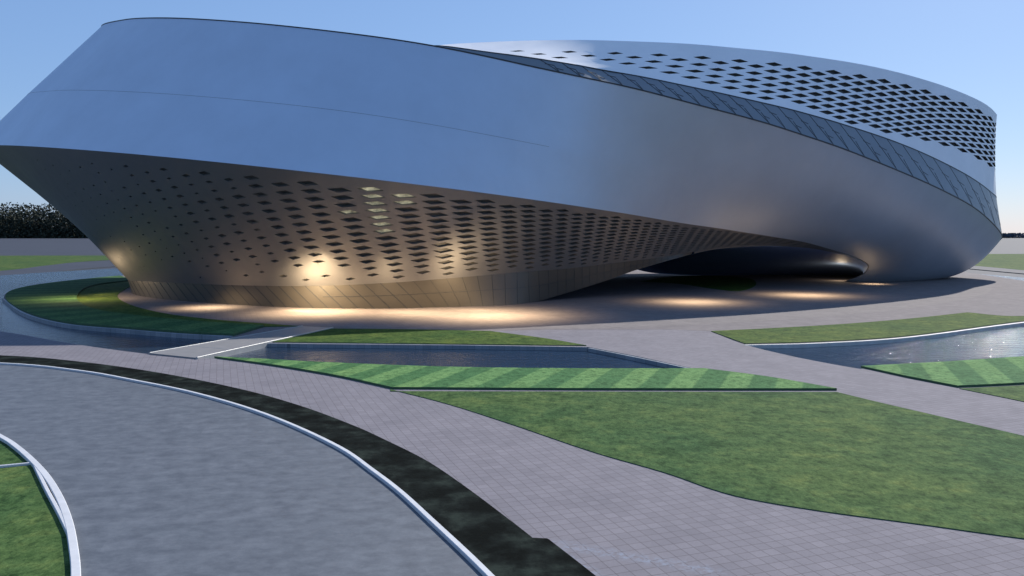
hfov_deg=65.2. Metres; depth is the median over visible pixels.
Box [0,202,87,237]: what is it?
treeline
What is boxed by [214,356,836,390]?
striped lawn
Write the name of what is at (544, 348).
pond wall
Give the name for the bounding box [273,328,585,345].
island lawn
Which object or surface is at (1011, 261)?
lawn
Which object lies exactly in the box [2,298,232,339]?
pond wall
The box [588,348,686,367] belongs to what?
pond wall
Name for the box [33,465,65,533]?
kerb
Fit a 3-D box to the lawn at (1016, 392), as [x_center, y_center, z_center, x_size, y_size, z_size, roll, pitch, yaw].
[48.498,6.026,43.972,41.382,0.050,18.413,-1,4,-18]
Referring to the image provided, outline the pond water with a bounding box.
[0,268,1023,368]
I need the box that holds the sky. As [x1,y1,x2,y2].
[0,0,1023,233]
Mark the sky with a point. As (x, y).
(973, 48)
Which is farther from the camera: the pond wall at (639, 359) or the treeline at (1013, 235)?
the treeline at (1013, 235)
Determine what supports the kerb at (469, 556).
on the road
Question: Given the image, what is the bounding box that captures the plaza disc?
[121,277,991,329]
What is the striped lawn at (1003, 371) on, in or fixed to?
on the promenade
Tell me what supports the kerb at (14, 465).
on the lawn at (33, 539)
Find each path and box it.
[0,260,114,274]
[970,266,1023,273]
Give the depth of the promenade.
29.49 m
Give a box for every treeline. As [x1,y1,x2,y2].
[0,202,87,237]
[1002,233,1023,237]
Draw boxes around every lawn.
[0,255,108,270]
[0,441,70,575]
[5,275,263,335]
[77,281,295,326]
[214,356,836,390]
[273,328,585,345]
[390,389,1023,538]
[640,276,755,290]
[711,312,1023,343]
[861,356,1023,387]
[959,385,1023,401]
[975,254,1023,269]
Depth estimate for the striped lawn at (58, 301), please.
87.02 m
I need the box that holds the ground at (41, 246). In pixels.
[0,238,1023,277]
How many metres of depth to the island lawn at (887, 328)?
74.75 m
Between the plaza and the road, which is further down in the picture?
the road
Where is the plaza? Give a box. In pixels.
[4,270,1023,350]
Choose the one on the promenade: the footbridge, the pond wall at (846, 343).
the footbridge
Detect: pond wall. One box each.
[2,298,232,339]
[268,343,586,350]
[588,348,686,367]
[748,322,1023,348]
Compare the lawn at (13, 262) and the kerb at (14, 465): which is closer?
the kerb at (14, 465)
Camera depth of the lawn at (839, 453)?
33.78 m
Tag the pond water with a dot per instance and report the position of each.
(1002, 342)
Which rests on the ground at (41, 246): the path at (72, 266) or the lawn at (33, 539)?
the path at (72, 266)
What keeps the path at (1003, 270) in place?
on the ground at (41, 246)
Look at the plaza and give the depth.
90.32 m
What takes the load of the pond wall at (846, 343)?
on the ground at (41, 246)
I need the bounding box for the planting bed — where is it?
[0,355,594,575]
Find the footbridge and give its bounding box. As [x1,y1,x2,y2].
[149,326,333,358]
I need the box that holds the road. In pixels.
[0,365,482,575]
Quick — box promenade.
[0,330,1023,575]
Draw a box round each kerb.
[0,362,494,575]
[0,434,80,575]
[0,462,29,467]
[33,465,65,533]
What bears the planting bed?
on the promenade
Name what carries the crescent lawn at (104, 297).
on the plaza
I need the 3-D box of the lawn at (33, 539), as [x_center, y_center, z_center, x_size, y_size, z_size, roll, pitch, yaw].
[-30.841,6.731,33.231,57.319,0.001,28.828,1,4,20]
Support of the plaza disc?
on the plaza
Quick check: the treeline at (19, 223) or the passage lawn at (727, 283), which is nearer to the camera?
the passage lawn at (727, 283)

